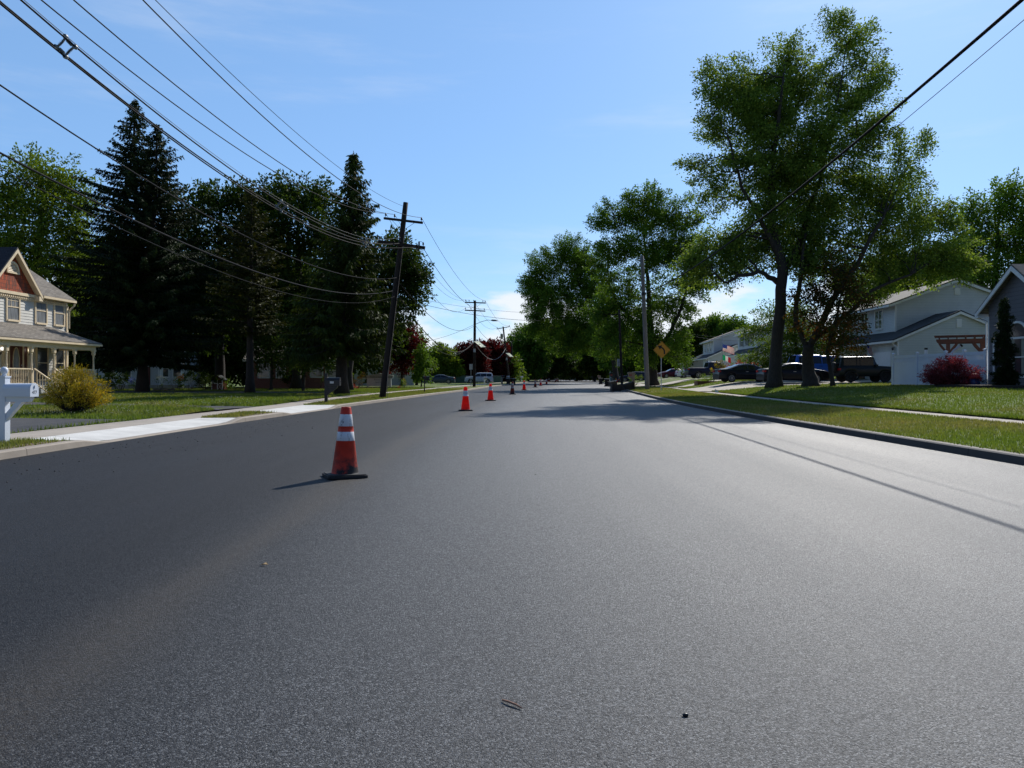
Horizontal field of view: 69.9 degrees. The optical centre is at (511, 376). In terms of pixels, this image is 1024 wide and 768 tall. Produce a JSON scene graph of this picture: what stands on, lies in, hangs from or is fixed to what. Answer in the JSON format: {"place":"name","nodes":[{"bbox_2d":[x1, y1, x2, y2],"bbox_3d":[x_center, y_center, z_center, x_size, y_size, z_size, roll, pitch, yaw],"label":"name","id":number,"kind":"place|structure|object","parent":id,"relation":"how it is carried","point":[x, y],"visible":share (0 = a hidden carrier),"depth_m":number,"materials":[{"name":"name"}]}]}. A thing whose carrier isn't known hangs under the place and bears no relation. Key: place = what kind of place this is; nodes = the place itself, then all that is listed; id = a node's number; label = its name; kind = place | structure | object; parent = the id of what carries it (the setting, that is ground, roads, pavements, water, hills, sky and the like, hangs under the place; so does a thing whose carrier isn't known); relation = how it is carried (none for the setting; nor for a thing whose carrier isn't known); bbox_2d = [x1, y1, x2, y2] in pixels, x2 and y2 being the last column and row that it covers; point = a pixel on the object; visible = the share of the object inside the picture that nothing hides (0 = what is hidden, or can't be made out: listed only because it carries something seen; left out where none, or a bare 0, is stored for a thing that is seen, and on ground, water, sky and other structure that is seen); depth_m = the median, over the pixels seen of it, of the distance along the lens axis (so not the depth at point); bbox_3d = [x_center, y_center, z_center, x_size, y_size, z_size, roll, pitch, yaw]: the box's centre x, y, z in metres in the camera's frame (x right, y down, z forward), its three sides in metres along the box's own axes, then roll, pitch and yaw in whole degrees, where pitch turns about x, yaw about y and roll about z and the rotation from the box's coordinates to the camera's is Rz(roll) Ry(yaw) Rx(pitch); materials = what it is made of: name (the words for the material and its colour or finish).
{"place":"outdoors","nodes":[
{"label":"outdoors","id":0,"kind":"place"},
{"bbox_2d":[10,418,124,432],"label":"driveway","id":1,"kind":"structure","parent":0,"point":[20,423],"depth_m":18.58,"materials":[{"name":"concrete"}]},
{"bbox_2d":[10,402,254,409],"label":"driveway","id":2,"kind":"structure","parent":0,"point":[215,407],"depth_m":28.42,"materials":[{"name":"concrete"}]},
{"bbox_2d":[32,418,233,440],"bbox_3d":[-8.483,1.225,17.151,1.059,0.100,7.343,0,0,2],"label":"driveway apron","id":3,"kind":"object","parent":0,"point":[110,434],"visible":0.91,"depth_m":16.66,"materials":[{"name":"concrete"}]},
{"bbox_2d":[100,391,370,392],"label":"driveway","id":4,"kind":"structure","parent":0,"point":[199,391],"depth_m":52.96,"materials":[{"name":"concrete"}]},
{"bbox_2d":[10,381,515,439],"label":"footpath","id":5,"kind":"structure","parent":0,"point":[57,431],"depth_m":19.14,"materials":[{"name":"concrete"}]},
{"bbox_2d":[10,380,521,433],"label":"lawn","id":6,"kind":"structure","parent":0,"point":[436,385],"depth_m":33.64,"materials":[{"name":"green plant"}]},
{"bbox_2d":[0,247,102,398],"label":"porch house","id":7,"kind":"structure","parent":6,"relation":"on","point":[38,341],"depth_m":37.66,"materials":[{"name":"grey wood"}]},
{"bbox_2d":[5,293,20,321],"bbox_3d":[-25.158,-3.496,36.950,0.095,1.459,1.030,0,0,0],"label":"window","id":8,"kind":"structure","parent":7,"relation":"in","point":[13,306],"depth_m":36.98,"materials":[{"name":"beige paint"}]},
{"bbox_2d":[10,346,22,382],"bbox_3d":[-25.138,-0.635,37.150,0.100,2.150,0.960,0,0,0],"label":"door","id":9,"kind":"structure","parent":7,"relation":"in","point":[15,351],"depth_m":37.12,"materials":[{"name":"brown wood"}]},
{"bbox_2d":[34,299,47,324],"bbox_3d":[-25.158,-3.496,39.150,0.095,1.459,1.030,0,0,0],"label":"window","id":10,"kind":"structure","parent":7,"relation":"in","point":[40,309],"depth_m":39.13,"materials":[{"name":"beige paint"}]},
{"bbox_2d":[35,347,48,380],"bbox_3d":[-25.158,-0.716,39.250,0.095,1.928,1.030,0,0,0],"label":"window","id":11,"kind":"structure","parent":7,"relation":"in","point":[42,354],"depth_m":39.27,"materials":[{"name":"beige paint"}]},
{"bbox_2d":[53,301,64,326],"bbox_3d":[-25.158,-3.496,40.720,0.095,1.459,0.970,0,0,0],"label":"window","id":12,"kind":"structure","parent":7,"relation":"in","point":[58,311],"depth_m":40.70,"materials":[{"name":"beige paint"}]},
{"bbox_2d":[0,140,105,317],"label":"locust tree","id":13,"kind":"object","parent":6,"relation":"on","point":[36,204],"visible":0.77,"depth_m":60.69,"materials":[{"name":"green plant"}]},
{"bbox_2d":[39,363,117,411],"bbox_3d":[-13.588,0.356,22.758,2.280,1.599,1.720,0,0,0],"label":"golden shrub","id":14,"kind":"object","parent":6,"relation":"on","point":[76,398],"visible":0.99,"depth_m":22.70,"materials":[{"name":"yellow plant"}]},
{"bbox_2d":[66,233,137,378],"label":"shade tree","id":15,"kind":"object","parent":6,"relation":"on","point":[71,359],"visible":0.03,"depth_m":72.78,"materials":[{"name":"green plant"}]},
{"bbox_2d":[37,99,237,391],"bbox_3d":[-28.561,-10.070,55.924,14.005,22.700,13.815,0,0,0],"label":"spruce tree","id":16,"kind":"object","parent":6,"relation":"on","point":[135,270],"visible":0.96,"depth_m":54.67,"materials":[{"name":"green plant"}]},
{"bbox_2d":[95,315,202,388],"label":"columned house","id":17,"kind":"structure","parent":6,"relation":"on","point":[167,374],"depth_m":70.17,"materials":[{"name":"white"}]},
{"bbox_2d":[193,369,224,389],"bbox_3d":[-25.740,0.211,62.163,2.361,2.031,2.186,0,0,-33],"label":"dark shrub","id":18,"kind":"object","parent":6,"relation":"on","point":[209,379],"visible":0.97,"depth_m":61.92,"materials":[{"name":"green plant"}]},
{"bbox_2d":[149,172,303,376],"bbox_3d":[-25.935,-8.437,64.388,15.171,19.657,9.523,0,0,0],"label":"oak tree","id":19,"kind":"object","parent":6,"relation":"on","point":[230,202],"visible":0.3,"depth_m":63.20,"materials":[{"name":"green plant"}]},
{"bbox_2d":[198,255,256,385],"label":"shade tree","id":20,"kind":"object","parent":6,"relation":"on","point":[204,361],"visible":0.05,"depth_m":77.20,"materials":[{"name":"green plant"}]},
{"bbox_2d":[193,184,297,392],"bbox_3d":[-17.735,-5.911,50.225,6.569,14.382,6.092,0,0,16],"label":"cedar tree","id":21,"kind":"object","parent":6,"relation":"on","point":[249,291],"visible":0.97,"depth_m":50.06,"materials":[{"name":"green plant"}]},
{"bbox_2d":[209,244,314,386],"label":"shade tree","id":22,"kind":"object","parent":6,"relation":"on","point":[230,360],"visible":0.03,"depth_m":76.71,"materials":[{"name":"green plant"}]},
{"bbox_2d":[229,313,296,390],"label":"holly tree","id":23,"kind":"object","parent":6,"relation":"on","point":[265,365],"visible":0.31,"depth_m":59.98,"materials":[{"name":"green plant"}]},
{"bbox_2d":[228,169,344,388],"bbox_3d":[-19.462,-8.735,65.939,12.637,20.176,9.576,0,0,0],"label":"oak tree","id":24,"kind":"object","parent":6,"relation":"on","point":[311,203],"visible":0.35,"depth_m":64.90,"materials":[{"name":"green plant"}]},
{"bbox_2d":[242,346,335,388],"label":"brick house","id":25,"kind":"structure","parent":6,"relation":"on","point":[312,380],"depth_m":67.77,"materials":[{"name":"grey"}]},
{"bbox_2d":[253,311,335,389],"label":"holly tree","id":26,"kind":"object","parent":6,"relation":"on","point":[278,347],"visible":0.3,"depth_m":57.88,"materials":[{"name":"green plant"}]},
{"bbox_2d":[273,151,412,393],"bbox_3d":[-10.776,-6.520,46.413,8.785,15.600,8.929,0,0,0],"label":"norway spruce","id":27,"kind":"object","parent":6,"relation":"on","point":[348,328],"visible":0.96,"depth_m":45.82,"materials":[{"name":"green plant"}]},
{"bbox_2d":[310,224,437,389],"bbox_3d":[-11.355,-5.547,60.221,10.698,13.837,6.869,0,0,14],"label":"maple tree","id":28,"kind":"object","parent":6,"relation":"on","point":[411,282],"visible":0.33,"depth_m":59.25,"materials":[{"name":"green plant"}]},
{"bbox_2d":[366,373,392,386],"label":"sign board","id":29,"kind":"object","parent":6,"relation":"on","point":[374,380],"visible":0.62,"depth_m":72.95,"materials":[{"name":"grey"}]},
{"bbox_2d":[354,363,413,385],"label":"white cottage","id":30,"kind":"structure","parent":6,"relation":"on","point":[395,379],"depth_m":94.19,"materials":[{"name":"white"}]},
{"bbox_2d":[352,327,418,385],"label":"shade tree","id":31,"kind":"object","parent":6,"relation":"on","point":[395,343],"visible":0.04,"depth_m":83.45,"materials":[{"name":"green plant"}]},
{"bbox_2d":[382,320,428,385],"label":"purple maple","id":32,"kind":"object","parent":6,"relation":"on","point":[401,364],"visible":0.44,"depth_m":85.52,"materials":[{"name":"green plant"}]},
{"bbox_2d":[407,340,434,386],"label":"young tree","id":33,"kind":"object","parent":6,"relation":"on","point":[421,366],"visible":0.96,"depth_m":83.78,"materials":[{"name":"green plant"}]},
{"bbox_2d":[406,326,438,384],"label":"maple tree","id":34,"kind":"object","parent":6,"relation":"on","point":[429,351],"visible":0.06,"depth_m":97.85,"materials":[{"name":"green plant"}]},
{"bbox_2d":[427,341,451,376],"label":"birch tree","id":35,"kind":"object","parent":6,"relation":"on","point":[440,361],"visible":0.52,"depth_m":127.05,"materials":[{"name":"green plant"}]},
{"bbox_2d":[434,342,465,378],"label":"birch tree","id":36,"kind":"object","parent":6,"relation":"on","point":[457,370],"visible":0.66,"depth_m":128.70,"materials":[{"name":"green plant"}]},
{"bbox_2d":[453,338,491,375],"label":"red maple","id":37,"kind":"object","parent":6,"relation":"on","point":[482,362],"visible":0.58,"depth_m":132.43,"materials":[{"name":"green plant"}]},
{"bbox_2d":[464,373,492,382],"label":"parked car","id":38,"kind":"object","parent":6,"relation":"on","point":[480,377],"visible":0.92,"depth_m":121.15,"materials":[{"name":"silver paint"}]},
{"bbox_2d":[476,336,516,381],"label":"red maple","id":39,"kind":"object","parent":6,"relation":"on","point":[496,366],"visible":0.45,"depth_m":147.98,"materials":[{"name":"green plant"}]},
{"bbox_2d":[258,405,333,412],"bbox_3d":[-8.024,1.225,27.100,1.343,0.100,6.050,0,0,2],"label":"driveway apron","id":40,"kind":"object","parent":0,"point":[296,409],"visible":0.74,"depth_m":27.74,"materials":[{"name":"concrete"}]},
{"bbox_2d":[306,380,538,404],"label":"verge","id":41,"kind":"structure","parent":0,"point":[477,386],"depth_m":84.66,"materials":[{"name":"green plant"}]},
{"bbox_2d":[0,388,468,449],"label":"verge grass","id":42,"kind":"structure","parent":41,"relation":"on","point":[10,443],"depth_m":30.15,"materials":[{"name":"green plant"}]},
{"bbox_2d":[324,373,340,401],"bbox_3d":[-7.913,0.574,32.298,0.710,1.395,0.272,0,0,0],"label":"mailbox","id":43,"kind":"object","parent":41,"relation":"on","point":[331,384],"visible":0.99,"depth_m":32.24,"materials":[{"name":"black paint"}]},
{"bbox_2d":[378,202,424,397],"bbox_3d":[-6.010,-4.059,40.010,2.576,10.934,0.540,0,0,0],"label":"utility pole","id":44,"kind":"object","parent":41,"relation":"on","point":[387,356],"visible":0.94,"depth_m":39.96,"materials":[{"name":"brown wood"}]},
{"bbox_2d":[0,1,377,243],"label":"power line","id":45,"kind":"object","parent":44,"relation":"attached to","point":[111,91],"visible":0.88,"depth_m":16.00,"materials":[{"name":"black metal"}]},
{"bbox_2d":[0,152,393,293],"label":"phone cable","id":46,"kind":"object","parent":44,"relation":"attached to","point":[29,168],"visible":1,"depth_m":15.61,"materials":[{"name":"black rubber"}]},
{"bbox_2d":[0,168,394,302],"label":"phone cable","id":47,"kind":"object","parent":44,"relation":"attached to","point":[151,242],"visible":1,"depth_m":15.69,"materials":[{"name":"black rubber"}]},
{"bbox_2d":[0,84,397,278],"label":"service cable","id":48,"kind":"object","parent":44,"relation":"attached to","point":[15,95],"visible":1,"depth_m":15.64,"materials":[{"name":"black rubber"}]},
{"bbox_2d":[0,3,416,247],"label":"power line","id":49,"kind":"object","parent":44,"relation":"attached to","point":[41,37],"visible":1,"depth_m":15.25,"materials":[{"name":"black rubber"}]},
{"bbox_2d":[20,0,399,244],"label":"power line","id":50,"kind":"object","parent":44,"relation":"attached to","point":[62,35],"visible":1,"depth_m":15.38,"materials":[{"name":"black metal"}]},
{"bbox_2d":[24,0,399,239],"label":"power line","id":51,"kind":"object","parent":44,"relation":"attached to","point":[173,123],"visible":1,"depth_m":15.96,"materials":[{"name":"metal"}]},
{"bbox_2d":[41,0,385,213],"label":"power line","id":52,"kind":"object","parent":44,"relation":"attached to","point":[175,104],"visible":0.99,"depth_m":17.01,"materials":[{"name":"black rubber"}]},
{"bbox_2d":[73,0,394,214],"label":"power line","id":53,"kind":"object","parent":44,"relation":"attached to","point":[197,102],"visible":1,"depth_m":17.03,"materials":[{"name":"black rubber"}]},
{"bbox_2d":[155,0,401,205],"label":"power line","id":54,"kind":"object","parent":44,"relation":"attached to","point":[251,92],"visible":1,"depth_m":18.26,"materials":[{"name":"black rubber"}]},
{"bbox_2d":[142,0,421,217],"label":"power line","id":55,"kind":"object","parent":44,"relation":"attached to","point":[251,105],"visible":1,"depth_m":17.14,"materials":[{"name":"black metal"}]},
{"bbox_2d":[465,300,497,386],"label":"utility pole","id":56,"kind":"object","parent":41,"relation":"on","point":[479,343],"visible":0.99,"depth_m":81.75,"materials":[{"name":"brown wood"}]},
{"bbox_2d":[500,343,530,381],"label":"street tree","id":57,"kind":"object","parent":41,"relation":"on","point":[518,365],"visible":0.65,"depth_m":149.09,"materials":[{"name":"green plant"}]},
{"bbox_2d":[503,323,558,380],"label":"street tree","id":58,"kind":"object","parent":41,"relation":"on","point":[536,356],"visible":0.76,"depth_m":170.13,"materials":[{"name":"green plant"}]},
{"bbox_2d":[0,380,1023,767],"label":"road","id":59,"kind":"structure","parent":0,"point":[588,574],"depth_m":4.34,"materials":[{"name":"grey asphalt"}]},
{"bbox_2d":[0,380,539,459],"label":"kerb","id":60,"kind":"structure","parent":59,"relation":"on","point":[30,450],"depth_m":16.00,"materials":[{"name":"concrete"}]},
{"bbox_2d":[322,407,367,478],"bbox_3d":[-2.155,0.845,9.481,0.510,0.899,0.510,1,-2,-24],"label":"traffic cone","id":61,"kind":"object","parent":59,"relation":"on","point":[345,465],"visible":1,"depth_m":9.38,"materials":[{"name":"orange plastic"}]},
{"bbox_2d":[596,380,1023,464],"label":"kerb","id":62,"kind":"structure","parent":59,"relation":"on","point":[1002,456],"depth_m":14.73,"materials":[{"name":"grey concrete"}]},
{"bbox_2d":[0,0,1023,353],"label":"sky","id":63,"kind":"structure","parent":0,"point":[500,125],"materials":[{"name":"blue"}]},
{"bbox_2d":[11,383,1023,440],"bbox_3d":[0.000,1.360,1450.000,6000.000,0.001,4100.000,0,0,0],"label":"ground","id":64,"kind":"structure","parent":0,"point":[665,386],"depth_m":29.12,"materials":[{"name":"green plant"}]},
{"bbox_2d":[533,321,577,380],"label":"street tree","id":65,"kind":"object","parent":64,"relation":"on","point":[560,364],"visible":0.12,"depth_m":184.15,"materials":[{"name":"green plant"}]},
{"bbox_2d":[636,378,712,385],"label":"driveway","id":66,"kind":"structure","parent":0,"point":[673,382],"depth_m":84.21,"materials":[{"name":"concrete"}]},
{"bbox_2d":[684,362,723,378],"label":"pickup truck","id":67,"kind":"object","parent":66,"relation":"on","point":[693,373],"visible":0.54,"depth_m":83.00,"materials":[{"name":"blue paint"}]},
{"bbox_2d":[641,379,890,392],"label":"driveway","id":68,"kind":"structure","parent":0,"point":[738,385],"depth_m":55.02,"materials":[{"name":"concrete"}]},
{"bbox_2d":[713,364,765,381],"bbox_3d":[18.721,-0.271,58.600,4.890,1.490,2.176,0,0,-2],"label":"parked car","id":69,"kind":"object","parent":68,"relation":"on","point":[732,373],"visible":0.68,"depth_m":57.69,"materials":[{"name":"black paint"}]},
{"bbox_2d":[756,363,829,381],"bbox_3d":[20.566,-0.246,53.600,4.890,1.490,2.176,0,0,-1],"label":"parked car","id":70,"kind":"object","parent":68,"relation":"on","point":[791,371],"visible":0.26,"depth_m":52.72,"materials":[{"name":"black paint"}]},
{"bbox_2d":[787,355,859,379],"bbox_3d":[24.763,-0.689,57.800,5.840,2.020,2.311,0,0,-2],"label":"pickup truck","id":71,"kind":"object","parent":68,"relation":"on","point":[820,362],"visible":0.09,"depth_m":56.89,"materials":[{"name":"blue paint"}]},
{"bbox_2d":[831,356,890,381],"bbox_3d":[24.709,-0.492,51.803,4.140,1.840,2.060,0,0,2],"label":"off roader","id":72,"kind":"object","parent":68,"relation":"on","point":[850,369],"visible":0.94,"depth_m":51.00,"materials":[{"name":"black paint"}]},
{"bbox_2d":[602,380,1023,453],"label":"verge","id":73,"kind":"structure","parent":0,"point":[903,429],"depth_m":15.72,"materials":[{"name":"green plant"}]},
{"bbox_2d":[515,229,625,381],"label":"maple tree","id":74,"kind":"object","parent":73,"relation":"on","point":[543,290],"visible":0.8,"depth_m":129.37,"materials":[{"name":"green plant"}]},
{"bbox_2d":[572,332,609,380],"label":"street tree","id":75,"kind":"object","parent":73,"relation":"on","point":[589,364],"visible":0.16,"depth_m":174.21,"materials":[{"name":"green plant"}]},
{"bbox_2d":[640,256,649,388],"bbox_3d":[11.187,-4.384,61.600,0.794,11.474,0.400,0,0,0],"label":"wooden pole","id":76,"kind":"object","parent":73,"relation":"on","point":[646,363],"visible":0.96,"depth_m":61.46,"materials":[{"name":"wood"}]},
{"bbox_2d":[643,0,1023,293],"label":"bundled cable","id":77,"kind":"object","parent":76,"relation":"attached to","point":[984,32],"visible":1,"depth_m":18.06,"materials":[{"name":"black rubber"}]},
{"bbox_2d":[646,20,1023,307],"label":"power line","id":78,"kind":"object","parent":76,"relation":"attached to","point":[881,139],"visible":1,"depth_m":19.43,"materials":[{"name":"black rubber"}]},
{"bbox_2d":[626,382,1023,423],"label":"footpath","id":79,"kind":"structure","parent":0,"point":[971,417],"depth_m":23.64,"materials":[{"name":"concrete"}]},
{"bbox_2d":[627,376,1023,418],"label":"lawn","id":80,"kind":"structure","parent":0,"point":[679,378],"depth_m":28.98,"materials":[{"name":"green plant"}]},
{"bbox_2d":[592,324,643,381],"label":"street tree","id":81,"kind":"object","parent":80,"relation":"on","point":[627,364],"visible":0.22,"depth_m":148.19,"materials":[{"name":"green plant"}]},
{"bbox_2d":[574,178,716,385],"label":"maple tree","id":82,"kind":"object","parent":80,"relation":"on","point":[661,249],"visible":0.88,"depth_m":81.56,"materials":[{"name":"green plant"}]},
{"bbox_2d":[671,322,712,365],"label":"backyard tree","id":83,"kind":"object","parent":80,"relation":"on","point":[698,329],"visible":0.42,"depth_m":148.35,"materials":[{"name":"green plant"}]},
{"bbox_2d":[691,311,723,340],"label":"backyard tree","id":84,"kind":"object","parent":80,"relation":"on","point":[710,322],"visible":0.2,"depth_m":153.03,"materials":[{"name":"green plant"}]},
{"bbox_2d":[694,328,744,376],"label":"house","id":85,"kind":"structure","parent":80,"relation":"on","point":[712,349],"depth_m":114.78,"materials":[{"name":"white"}]},
{"bbox_2d":[703,314,753,341],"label":"backyard tree","id":86,"kind":"object","parent":80,"relation":"on","point":[726,324],"visible":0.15,"depth_m":149.33,"materials":[{"name":"green plant"}]},
{"bbox_2d":[726,316,825,366],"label":"shuttered house","id":87,"kind":"structure","parent":80,"relation":"on","point":[744,346],"depth_m":94.22,"materials":[{"name":"white"}]},
{"bbox_2d":[665,4,909,387],"bbox_3d":[18.690,-12.690,48.978,17.426,27.321,7.892,0,0,-8],"label":"silver maple","id":88,"kind":"object","parent":80,"relation":"on","point":[757,111],"visible":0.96,"depth_m":48.03,"materials":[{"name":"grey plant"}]},
{"bbox_2d":[732,298,855,367],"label":"dogwood tree","id":89,"kind":"object","parent":80,"relation":"on","point":[790,348],"visible":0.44,"depth_m":62.72,"materials":[{"name":"green plant"}]},
{"bbox_2d":[781,241,881,385],"bbox_3d":[19.608,-3.824,45.019,5.953,9.241,5.100,0,0,0],"label":"copper plum","id":90,"kind":"object","parent":80,"relation":"on","point":[832,331],"visible":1,"depth_m":44.96,"materials":[{"name":"green plant"}]},
{"bbox_2d":[788,124,992,386],"bbox_3d":[25.669,-8.075,49.036,15.629,18.069,5.865,0,0,-19],"label":"silver maple","id":91,"kind":"object","parent":80,"relation":"on","point":[929,258],"visible":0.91,"depth_m":48.06,"materials":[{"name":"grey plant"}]},
{"bbox_2d":[835,243,978,309],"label":"poplar tree","id":92,"kind":"object","parent":80,"relation":"on","point":[908,288],"visible":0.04,"depth_m":83.41,"materials":[{"name":"green plant"}]},
{"bbox_2d":[831,278,991,380],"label":"garage house","id":93,"kind":"structure","parent":80,"relation":"on","point":[904,322],"depth_m":54.84,"materials":[{"name":"white"}]},
{"bbox_2d":[873,351,890,380],"bbox_3d":[27.508,-0.710,54.498,0.065,2.200,3.000,0,0,3],"label":"garage door","id":94,"kind":"structure","parent":93,"relation":"in","point":[881,358],"depth_m":54.18,"materials":[{"name":"white paint"}]},
{"bbox_2d":[891,348,987,384],"bbox_3d":[23.760,-0.360,41.110,0.170,2.190,7.239,0,0,-9],"label":"vinyl fence","id":95,"kind":"object","parent":80,"relation":"on","point":[905,372],"visible":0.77,"depth_m":42.42,"materials":[{"name":"white plastic"}]},
{"bbox_2d":[934,334,987,358],"bbox_3d":[26.054,-0.758,41.620,3.550,3.090,2.850,0,0,31],"label":"pergola","id":96,"kind":"object","parent":80,"relation":"on","point":[974,341],"visible":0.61,"depth_m":41.23,"materials":[{"name":"wood"}]},
{"bbox_2d":[932,167,1023,288],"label":"poplar tree","id":97,"kind":"object","parent":80,"relation":"on","point":[1007,244],"visible":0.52,"depth_m":73.05,"materials":[{"name":"green plant"}]},
{"bbox_2d":[934,384,1023,388],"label":"planting bed","id":98,"kind":"object","parent":80,"relation":"on","point":[989,386],"visible":0.29,"depth_m":33.75,"materials":[{"name":"brown soil"}]},
{"bbox_2d":[916,353,986,385],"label":"laceleaf maple","id":99,"kind":"object","parent":98,"relation":"on","point":[935,374],"visible":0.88,"depth_m":37.00,"materials":[{"name":"red plant"}]},
{"bbox_2d":[988,297,1023,384],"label":"spiral topiary","id":100,"kind":"object","parent":98,"relation":"on","point":[1006,373],"visible":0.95,"depth_m":33.85,"materials":[{"name":"green plant"}]},
{"bbox_2d":[975,264,1023,384],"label":"grey house","id":101,"kind":"structure","parent":80,"relation":"on","point":[1009,285],"depth_m":35.76,"materials":[{"name":"wood"}]},
{"bbox_2d":[1010,321,1023,377],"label":"arched window","id":102,"kind":"structure","parent":101,"relation":"in","point":[1018,338],"depth_m":35.20,"materials":[{"name":"white paint"}]},
{"label":"left verge","id":103,"kind":"structure","parent":0,"visible":0},
{"bbox_2d":[0,367,38,441],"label":"mailbox","id":104,"kind":"object","parent":103,"relation":"on","point":[19,394],"visible":0.99,"depth_m":12.89,"materials":[{"name":"white plastic"}]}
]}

